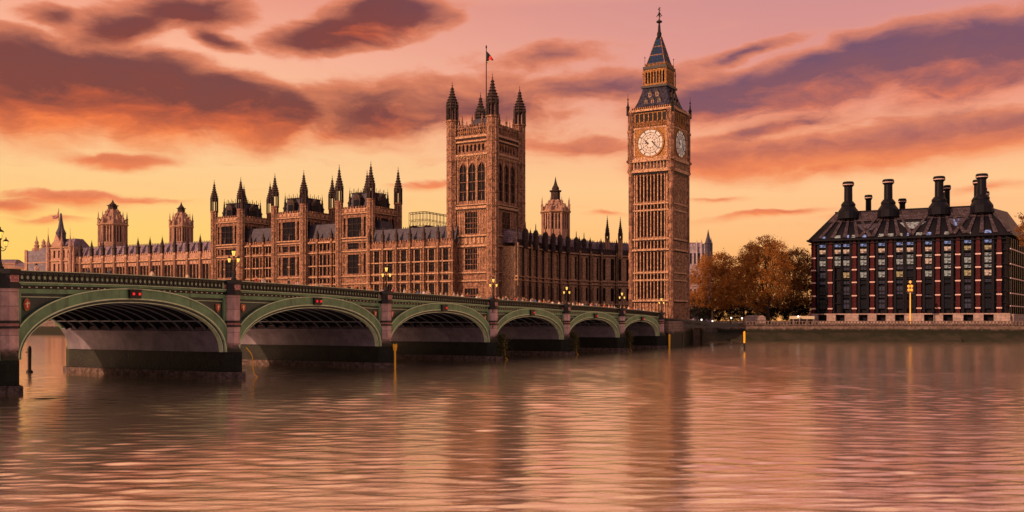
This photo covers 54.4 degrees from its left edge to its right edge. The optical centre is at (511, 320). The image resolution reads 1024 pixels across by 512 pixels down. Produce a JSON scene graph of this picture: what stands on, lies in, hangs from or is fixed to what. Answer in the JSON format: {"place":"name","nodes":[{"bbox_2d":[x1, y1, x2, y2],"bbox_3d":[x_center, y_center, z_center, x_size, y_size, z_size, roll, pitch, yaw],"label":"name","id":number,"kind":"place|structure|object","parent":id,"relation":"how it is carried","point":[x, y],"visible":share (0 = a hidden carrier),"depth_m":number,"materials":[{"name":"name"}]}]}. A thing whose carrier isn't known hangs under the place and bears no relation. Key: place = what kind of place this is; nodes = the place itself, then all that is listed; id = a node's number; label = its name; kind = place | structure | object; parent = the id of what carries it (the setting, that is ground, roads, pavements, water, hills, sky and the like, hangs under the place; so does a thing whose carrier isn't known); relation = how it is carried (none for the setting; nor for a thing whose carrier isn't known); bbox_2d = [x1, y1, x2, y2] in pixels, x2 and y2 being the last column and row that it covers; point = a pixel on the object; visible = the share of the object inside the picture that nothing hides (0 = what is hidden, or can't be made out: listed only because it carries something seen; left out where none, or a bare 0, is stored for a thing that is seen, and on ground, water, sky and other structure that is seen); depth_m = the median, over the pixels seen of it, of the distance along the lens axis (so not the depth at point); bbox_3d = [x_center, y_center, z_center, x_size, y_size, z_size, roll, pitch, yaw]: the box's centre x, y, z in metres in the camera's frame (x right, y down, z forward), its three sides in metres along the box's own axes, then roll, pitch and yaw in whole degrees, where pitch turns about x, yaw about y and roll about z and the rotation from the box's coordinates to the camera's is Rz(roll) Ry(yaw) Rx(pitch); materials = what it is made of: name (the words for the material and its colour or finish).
{"place":"outdoors","nodes":[
{"label":"outdoors","id":0,"kind":"place"},
{"bbox_2d":[97,200,128,246],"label":"lantern tower","id":1,"kind":"structure","parent":0,"point":[112,224],"depth_m":540.73,"materials":[{"name":"brown stone"}]},
{"bbox_2d":[0,334,1023,511],"bbox_3d":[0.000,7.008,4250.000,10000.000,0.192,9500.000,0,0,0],"label":"river water","id":2,"kind":"structure","parent":0,"point":[784,426],"depth_m":61.72,"materials":[{"name":"brown liquid"}]},
{"bbox_2d":[25,346,32,372],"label":"marker post","id":3,"kind":"object","parent":2,"relation":"in","point":[29,353],"visible":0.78,"depth_m":133.82,"materials":[{"name":"black metal"}]},
{"bbox_2d":[0,269,707,393],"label":"arch bridge","id":4,"kind":"structure","parent":2,"relation":"in","point":[127,324],"depth_m":133.63,"materials":[{"name":"green paint"}]},
{"bbox_2d":[0,227,8,268],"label":"street lamp","id":5,"kind":"object","parent":4,"relation":"on","point":[6,241],"visible":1,"depth_m":95.38,"materials":[{"name":"black metal"}]},
{"bbox_2d":[227,247,240,279],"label":"street lamp","id":6,"kind":"object","parent":4,"relation":"on","point":[233,250],"visible":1,"depth_m":121.53,"materials":[{"name":"black metal"}]},
{"bbox_2d":[381,264,391,290],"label":"street lamp","id":7,"kind":"object","parent":4,"relation":"on","point":[386,267],"visible":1,"depth_m":148.85,"materials":[{"name":"black metal"}]},
{"bbox_2d":[489,276,497,298],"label":"street lamp","id":8,"kind":"object","parent":4,"relation":"on","point":[496,284],"visible":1,"depth_m":176.68,"materials":[{"name":"black metal"}]},
{"bbox_2d":[493,334,511,356],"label":"pier shrub","id":9,"kind":"object","parent":4,"relation":"attached to","point":[501,339],"visible":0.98,"depth_m":176.29,"materials":[{"name":"green plant"}]},
{"bbox_2d":[563,285,570,303],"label":"street lamp","id":10,"kind":"object","parent":4,"relation":"on","point":[569,291],"visible":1,"depth_m":202.64,"materials":[{"name":"black metal"}]},
{"bbox_2d":[567,332,580,351],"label":"pier shrub","id":11,"kind":"object","parent":4,"relation":"attached to","point":[574,338],"visible":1,"depth_m":202.23,"materials":[{"name":"green plant"}]},
{"bbox_2d":[621,331,635,348],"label":"pier shrub","id":12,"kind":"object","parent":4,"relation":"attached to","point":[628,336],"visible":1,"depth_m":227.47,"materials":[{"name":"green plant"}]},
{"bbox_2d":[393,344,396,368],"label":"marker post","id":13,"kind":"object","parent":2,"relation":"in","point":[394,347],"visible":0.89,"depth_m":145.89,"materials":[{"name":"yellow metal"}]},
{"bbox_2d":[0,0,1023,320],"label":"sky","id":14,"kind":"structure","parent":0,"point":[142,106],"materials":[{"name":"orange"}]},
{"bbox_2d":[540,176,570,238],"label":"lantern tower","id":15,"kind":"structure","parent":0,"point":[555,211],"depth_m":485.23,"materials":[{"name":"brown stone"}]},
{"bbox_2d":[664,318,738,327],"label":"road","id":16,"kind":"structure","parent":0,"point":[711,324],"depth_m":281.63,"materials":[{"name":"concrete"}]},
{"bbox_2d":[664,321,1023,332],"bbox_3d":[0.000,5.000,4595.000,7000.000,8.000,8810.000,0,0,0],"label":"ground","id":17,"kind":"structure","parent":0,"point":[709,330],"depth_m":362.09,"materials":[{"name":"grey concrete"}]},
{"bbox_2d":[1,259,22,268],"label":"distant building","id":18,"kind":"structure","parent":17,"relation":"on","point":[8,263],"depth_m":640.38,"materials":[{"name":"grey stone"}]},
{"bbox_2d":[12,263,23,269],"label":"distant building","id":19,"kind":"structure","parent":17,"relation":"on","point":[20,266],"depth_m":620.00,"materials":[{"name":"brown stone"}]},
{"bbox_2d":[24,236,45,270],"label":"plain block","id":20,"kind":"structure","parent":17,"relation":"on","point":[35,255],"depth_m":558.39,"materials":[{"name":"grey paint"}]},
{"bbox_2d":[32,321,63,334],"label":"river wall","id":21,"kind":"structure","parent":17,"relation":"on","point":[49,328],"depth_m":504.31,"materials":[{"name":"stone"}]},
{"bbox_2d":[46,213,89,320],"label":"tower","id":22,"kind":"structure","parent":17,"relation":"on","point":[61,251],"depth_m":525.03,"materials":[{"name":"stone"}]},
{"bbox_2d":[75,234,210,278],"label":"palace wing","id":23,"kind":"structure","parent":17,"relation":"on","point":[181,259],"depth_m":495.79,"materials":[{"name":"beige stone"}]},
{"bbox_2d":[169,202,193,243],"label":"lantern tower","id":24,"kind":"structure","parent":23,"relation":"on","point":[181,225],"depth_m":526.75,"materials":[{"name":"brown stone"}]},
{"bbox_2d":[210,180,271,280],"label":"turreted pavilion","id":25,"kind":"structure","parent":17,"relation":"on","point":[237,220],"depth_m":471.56,"materials":[{"name":"brown stone"}]},
{"bbox_2d":[222,260,232,277],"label":"window","id":26,"kind":"structure","parent":25,"relation":"in","point":[229,268],"depth_m":470.14,"materials":[{"name":"black glass"}]},
{"bbox_2d":[222,226,232,243],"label":"window","id":27,"kind":"structure","parent":25,"relation":"in","point":[227,231],"depth_m":470.49,"materials":[{"name":"black glass"}]},
{"bbox_2d":[271,173,334,284],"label":"turreted pavilion","id":28,"kind":"structure","parent":17,"relation":"on","point":[296,217],"depth_m":451.07,"materials":[{"name":"brown stone"}]},
{"bbox_2d":[283,257,294,275],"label":"window","id":29,"kind":"structure","parent":28,"relation":"in","point":[292,259],"depth_m":449.82,"materials":[{"name":"black glass"}]},
{"bbox_2d":[283,246,294,251],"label":"window","id":30,"kind":"structure","parent":28,"relation":"in","point":[292,248],"depth_m":449.82,"materials":[{"name":"black glass"}]},
{"bbox_2d":[283,222,294,240],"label":"window","id":31,"kind":"structure","parent":28,"relation":"in","point":[288,227],"depth_m":450.48,"materials":[{"name":"black glass"}]},
{"bbox_2d":[223,221,392,288],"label":"palace wing","id":32,"kind":"structure","parent":17,"relation":"on","point":[321,253],"depth_m":445.03,"materials":[{"name":"beige stone"}]},
{"bbox_2d":[310,255,312,275],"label":"window","id":33,"kind":"structure","parent":32,"relation":"in","point":[311,256],"depth_m":444.58,"materials":[{"name":"black glass"}]},
{"bbox_2d":[324,255,326,275],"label":"window","id":34,"kind":"structure","parent":32,"relation":"in","point":[325,256],"depth_m":440.26,"materials":[{"name":"black glass"}]},
{"bbox_2d":[335,164,402,289],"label":"turreted pavilion","id":35,"kind":"structure","parent":17,"relation":"on","point":[367,208],"depth_m":431.82,"materials":[{"name":"brown stone"}]},
{"bbox_2d":[348,254,361,273],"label":"window","id":36,"kind":"structure","parent":35,"relation":"in","point":[353,260],"depth_m":430.69,"materials":[{"name":"black glass"}]},
{"bbox_2d":[348,243,361,248],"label":"window","id":37,"kind":"structure","parent":35,"relation":"in","point":[350,245],"depth_m":430.80,"materials":[{"name":"black glass"}]},
{"bbox_2d":[348,217,361,236],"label":"window","id":38,"kind":"structure","parent":35,"relation":"in","point":[354,224],"depth_m":430.69,"materials":[{"name":"black glass"}]},
{"bbox_2d":[367,222,457,295],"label":"palace wing","id":39,"kind":"structure","parent":17,"relation":"on","point":[425,258],"depth_m":409.97,"materials":[{"name":"beige stone"}]},
{"bbox_2d":[375,252,378,272],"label":"window","id":40,"kind":"structure","parent":39,"relation":"in","point":[376,253],"depth_m":420.46,"materials":[{"name":"black glass"}]},
{"bbox_2d":[388,251,392,272],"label":"window","id":41,"kind":"structure","parent":39,"relation":"in","point":[390,253],"depth_m":416.83,"materials":[{"name":"black glass"}]},
{"bbox_2d":[402,250,405,272],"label":"window","id":42,"kind":"structure","parent":39,"relation":"in","point":[403,251],"depth_m":413.18,"materials":[{"name":"black glass"}]},
{"bbox_2d":[415,250,419,271],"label":"window","id":43,"kind":"structure","parent":39,"relation":"in","point":[417,252],"depth_m":409.67,"materials":[{"name":"black glass"}]},
{"bbox_2d":[409,211,445,227],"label":"scaffold","id":44,"kind":"object","parent":39,"relation":"on","point":[428,220],"visible":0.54,"depth_m":454.98,"materials":[{"name":"grey metal"}]},
{"bbox_2d":[429,283,433,293],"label":"window","id":45,"kind":"structure","parent":39,"relation":"in","point":[431,286],"depth_m":405.98,"materials":[{"name":"black glass"}]},
{"bbox_2d":[429,249,433,271],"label":"window","id":46,"kind":"structure","parent":39,"relation":"in","point":[431,251],"depth_m":405.98,"materials":[{"name":"black glass"}]},
{"bbox_2d":[443,248,448,270],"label":"window","id":47,"kind":"structure","parent":39,"relation":"in","point":[446,251],"depth_m":402.23,"materials":[{"name":"black glass"}]},
{"bbox_2d":[444,283,448,295],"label":"window","id":48,"kind":"structure","parent":39,"relation":"in","point":[446,285],"depth_m":402.23,"materials":[{"name":"black glass"}]},
{"bbox_2d":[446,45,525,299],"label":"square tower","id":49,"kind":"structure","parent":17,"relation":"on","point":[485,180],"depth_m":400.80,"materials":[{"name":"brown stone"}]},
{"bbox_2d":[459,163,465,201],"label":"window","id":50,"kind":"structure","parent":49,"relation":"in","point":[462,167],"depth_m":402.33,"materials":[{"name":"black glass"}]},
{"bbox_2d":[465,248,476,269],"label":"window","id":51,"kind":"structure","parent":49,"relation":"in","point":[470,254],"depth_m":400.27,"materials":[{"name":"black glass"}]},
{"bbox_2d":[465,212,476,233],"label":"window","id":52,"kind":"structure","parent":49,"relation":"in","point":[471,217],"depth_m":400.27,"materials":[{"name":"black glass"}]},
{"bbox_2d":[465,288,477,297],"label":"window","id":53,"kind":"structure","parent":49,"relation":"in","point":[472,292],"depth_m":400.08,"materials":[{"name":"black glass"}]},
{"bbox_2d":[469,162,475,200],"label":"window","id":54,"kind":"structure","parent":49,"relation":"in","point":[472,166],"depth_m":399.88,"materials":[{"name":"black glass"}]},
{"bbox_2d":[478,162,484,199],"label":"window","id":55,"kind":"structure","parent":49,"relation":"in","point":[481,165],"depth_m":397.64,"materials":[{"name":"black glass"}]},
{"bbox_2d":[498,162,501,200],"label":"window","id":56,"kind":"structure","parent":49,"relation":"in","point":[499,164],"depth_m":399.59,"materials":[{"name":"black glass"}]},
{"bbox_2d":[502,213,509,229],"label":"window","id":57,"kind":"structure","parent":49,"relation":"in","point":[505,217],"depth_m":404.10,"materials":[{"name":"black glass"}]},
{"bbox_2d":[504,164,508,201],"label":"window","id":58,"kind":"structure","parent":49,"relation":"in","point":[506,167],"depth_m":404.30,"materials":[{"name":"black glass"}]},
{"bbox_2d":[510,165,514,202],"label":"window","id":59,"kind":"structure","parent":49,"relation":"in","point":[512,168],"depth_m":408.47,"materials":[{"name":"black glass"}]},
{"bbox_2d":[501,216,628,308],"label":"palace wing","id":60,"kind":"structure","parent":17,"relation":"on","point":[537,265],"depth_m":438.35,"materials":[{"name":"brown stone"}]},
{"bbox_2d":[575,257,576,278],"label":"window","id":61,"kind":"structure","parent":60,"relation":"in","point":[575,257],"depth_m":445.83,"materials":[{"name":"black glass"}]},
{"bbox_2d":[586,258,587,279],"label":"window","id":62,"kind":"structure","parent":60,"relation":"in","point":[586,258],"depth_m":451.47,"materials":[{"name":"black glass"}]},
{"bbox_2d":[611,259,613,280],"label":"window","id":63,"kind":"structure","parent":60,"relation":"in","point":[612,260],"depth_m":461.72,"materials":[{"name":"black glass"}]},
{"bbox_2d":[618,259,620,280],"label":"window","id":64,"kind":"structure","parent":60,"relation":"in","point":[619,260],"depth_m":463.53,"materials":[{"name":"black glass"}]},
{"bbox_2d":[626,260,628,280],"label":"window","id":65,"kind":"structure","parent":60,"relation":"in","point":[627,261],"depth_m":465.57,"materials":[{"name":"black glass"}]},
{"bbox_2d":[626,7,691,319],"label":"clock tower","id":66,"kind":"structure","parent":17,"relation":"on","point":[658,162],"depth_m":332.72,"materials":[{"name":"brown stone"}]},
{"bbox_2d":[645,213,646,236],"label":"window","id":67,"kind":"structure","parent":66,"relation":"in","point":[645,213],"depth_m":333.18,"materials":[{"name":"black glass"}]},
{"bbox_2d":[645,176,646,201],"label":"window","id":68,"kind":"structure","parent":66,"relation":"in","point":[645,176],"depth_m":333.18,"materials":[{"name":"black glass"}]},
{"bbox_2d":[652,212,653,236],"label":"window","id":69,"kind":"structure","parent":66,"relation":"in","point":[652,212],"depth_m":331.76,"materials":[{"name":"black glass"}]},
{"bbox_2d":[652,176,653,200],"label":"window","id":70,"kind":"structure","parent":66,"relation":"in","point":[652,176],"depth_m":331.76,"materials":[{"name":"black glass"}]},
{"bbox_2d":[659,212,660,235],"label":"window","id":71,"kind":"structure","parent":66,"relation":"in","point":[659,212],"depth_m":330.58,"materials":[{"name":"black glass"}]},
{"bbox_2d":[659,175,660,200],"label":"window","id":72,"kind":"structure","parent":66,"relation":"in","point":[659,175],"depth_m":330.58,"materials":[{"name":"black glass"}]},
{"bbox_2d":[665,321,709,347],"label":"river stairs","id":73,"kind":"structure","parent":17,"relation":"on","point":[680,336],"depth_m":263.20,"materials":[{"name":"stone"}]},
{"bbox_2d":[690,231,712,321],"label":"abbey","id":74,"kind":"structure","parent":17,"relation":"on","point":[697,249],"depth_m":559.70,"materials":[{"name":"stone"}]},
{"bbox_2d":[690,296,723,320],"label":"shrub","id":75,"kind":"object","parent":17,"relation":"on","point":[702,313],"visible":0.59,"depth_m":382.58,"materials":[{"name":"green plant"}]},
{"bbox_2d":[690,248,741,321],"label":"plane tree","id":76,"kind":"object","parent":17,"relation":"on","point":[717,270],"visible":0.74,"depth_m":369.70,"materials":[{"name":"brown plant"}]},
{"bbox_2d":[710,296,750,322],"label":"shrub","id":77,"kind":"object","parent":17,"relation":"on","point":[737,314],"visible":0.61,"depth_m":383.14,"materials":[{"name":"green plant"}]},
{"bbox_2d":[724,265,762,316],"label":"plane tree","id":78,"kind":"object","parent":17,"relation":"on","point":[744,293],"visible":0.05,"depth_m":391.63,"materials":[{"name":"brown plant"}]},
{"bbox_2d":[710,234,796,323],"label":"plane tree","id":79,"kind":"object","parent":17,"relation":"on","point":[749,260],"visible":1,"depth_m":358.81,"materials":[{"name":"brown plant"}]},
{"bbox_2d":[743,308,765,323],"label":"kiosk","id":80,"kind":"object","parent":17,"relation":"on","point":[753,318],"visible":0.9,"depth_m":353.00,"materials":[{"name":"stone"}]},
{"bbox_2d":[746,298,788,320],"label":"shrub","id":81,"kind":"object","parent":17,"relation":"on","point":[774,310],"visible":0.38,"depth_m":382.55,"materials":[{"name":"green plant"}]},
{"bbox_2d":[771,247,810,315],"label":"plane tree","id":82,"kind":"object","parent":17,"relation":"on","point":[801,274],"visible":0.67,"depth_m":375.79,"materials":[{"name":"brown plant"}]},
{"bbox_2d":[779,295,810,321],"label":"shrub","id":83,"kind":"object","parent":17,"relation":"on","point":[799,310],"visible":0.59,"depth_m":382.87,"materials":[{"name":"green plant"}]},
{"bbox_2d":[789,310,814,323],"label":"pier shelter","id":84,"kind":"object","parent":17,"relation":"on","point":[810,318],"visible":0.75,"depth_m":350.60,"materials":[{"name":"beige paint"}]},
{"bbox_2d":[718,321,1023,340],"bbox_3d":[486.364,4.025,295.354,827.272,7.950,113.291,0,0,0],"label":"river wall","id":85,"kind":"structure","parent":17,"relation":"on","point":[948,327],"depth_m":339.94,"materials":[{"name":"stone"}]},
{"bbox_2d":[907,281,913,323],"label":"lamp column","id":86,"kind":"structure","parent":17,"relation":"on","point":[910,290],"depth_m":342.80,"materials":[{"name":"gold metal"}]},
{"bbox_2d":[806,173,1023,323],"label":"office building","id":87,"kind":"structure","parent":17,"relation":"on","point":[955,263],"depth_m":358.78,"materials":[{"name":"brown metal"}]},
{"bbox_2d":[843,300,848,308],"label":"window","id":88,"kind":"structure","parent":87,"relation":"in","point":[845,306],"depth_m":367.76,"materials":[{"name":"black glass"}]},
{"bbox_2d":[860,286,865,294],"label":"window","id":89,"kind":"structure","parent":87,"relation":"in","point":[862,288],"depth_m":364.90,"materials":[{"name":"black glass"}]},
{"bbox_2d":[860,300,865,308],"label":"window","id":90,"kind":"structure","parent":87,"relation":"in","point":[862,306],"depth_m":364.90,"materials":[{"name":"black glass"}]},
{"bbox_2d":[878,271,884,277],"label":"window","id":91,"kind":"structure","parent":87,"relation":"in","point":[881,273],"depth_m":362.06,"materials":[{"name":"black"}]},
{"bbox_2d":[878,286,884,294],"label":"window","id":92,"kind":"structure","parent":87,"relation":"in","point":[881,288],"depth_m":362.06,"materials":[{"name":"black glass"}]},
{"bbox_2d":[878,299,884,308],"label":"window","id":93,"kind":"structure","parent":87,"relation":"in","point":[881,306],"depth_m":362.06,"materials":[{"name":"black glass"}]},
{"bbox_2d":[896,286,902,293],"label":"window","id":94,"kind":"structure","parent":87,"relation":"in","point":[898,288],"depth_m":359.33,"materials":[{"name":"black glass"}]},
{"bbox_2d":[896,299,902,308],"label":"window","id":95,"kind":"structure","parent":87,"relation":"in","point":[898,306],"depth_m":359.33,"materials":[{"name":"black glass"}]},
{"bbox_2d":[907,299,912,308],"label":"window","id":96,"kind":"structure","parent":87,"relation":"in","point":[908,300],"depth_m":358.01,"materials":[{"name":"black glass"}]},
{"bbox_2d":[925,270,931,276],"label":"window","id":97,"kind":"structure","parent":87,"relation":"in","point":[928,273],"depth_m":355.06,"materials":[{"name":"black glass"}]},
{"bbox_2d":[925,285,931,293],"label":"window","id":98,"kind":"structure","parent":87,"relation":"in","point":[927,287],"depth_m":355.06,"materials":[{"name":"black glass"}]},
{"bbox_2d":[925,299,931,308],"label":"window","id":99,"kind":"structure","parent":87,"relation":"in","point":[928,305],"depth_m":355.06,"materials":[{"name":"black glass"}]},
{"bbox_2d":[944,257,950,263],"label":"window","id":100,"kind":"structure","parent":87,"relation":"in","point":[946,259],"depth_m":352.21,"materials":[{"name":"black"}]},
{"bbox_2d":[944,285,950,293],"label":"window","id":101,"kind":"structure","parent":87,"relation":"in","point":[946,287],"depth_m":352.21,"materials":[{"name":"black glass"}]},
{"bbox_2d":[944,299,950,307],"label":"window","id":102,"kind":"structure","parent":87,"relation":"in","point":[946,305],"depth_m":352.21,"materials":[{"name":"black glass"}]},
{"bbox_2d":[964,269,970,275],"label":"window","id":103,"kind":"structure","parent":87,"relation":"in","point":[966,272],"depth_m":349.38,"materials":[{"name":"yellow"}]},
{"bbox_2d":[964,285,970,293],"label":"window","id":104,"kind":"structure","parent":87,"relation":"in","point":[966,287],"depth_m":349.38,"materials":[{"name":"black glass"}]},
{"bbox_2d":[964,299,970,307],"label":"window","id":105,"kind":"structure","parent":87,"relation":"in","point":[966,305],"depth_m":349.38,"materials":[{"name":"black glass"}]},
{"bbox_2d":[984,269,990,275],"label":"window","id":106,"kind":"structure","parent":87,"relation":"in","point":[987,271],"depth_m":346.49,"materials":[{"name":"beige"}]},
{"bbox_2d":[984,298,990,307],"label":"window","id":107,"kind":"structure","parent":87,"relation":"in","point":[987,305],"depth_m":346.49,"materials":[{"name":"black glass"}]},
{"bbox_2d":[985,284,990,292],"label":"window","id":108,"kind":"structure","parent":87,"relation":"in","point":[987,287],"depth_m":346.49,"materials":[{"name":"black glass"}]},
{"bbox_2d":[1012,212,1023,245],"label":"bare tree","id":109,"kind":"object","parent":17,"relation":"on","point":[1021,237],"visible":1,"depth_m":300.33,"materials":[{"name":"orange plant"}]},
{"bbox_2d":[707,332,1023,341],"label":"foreshore","id":110,"kind":"structure","parent":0,"point":[898,337],"depth_m":337.60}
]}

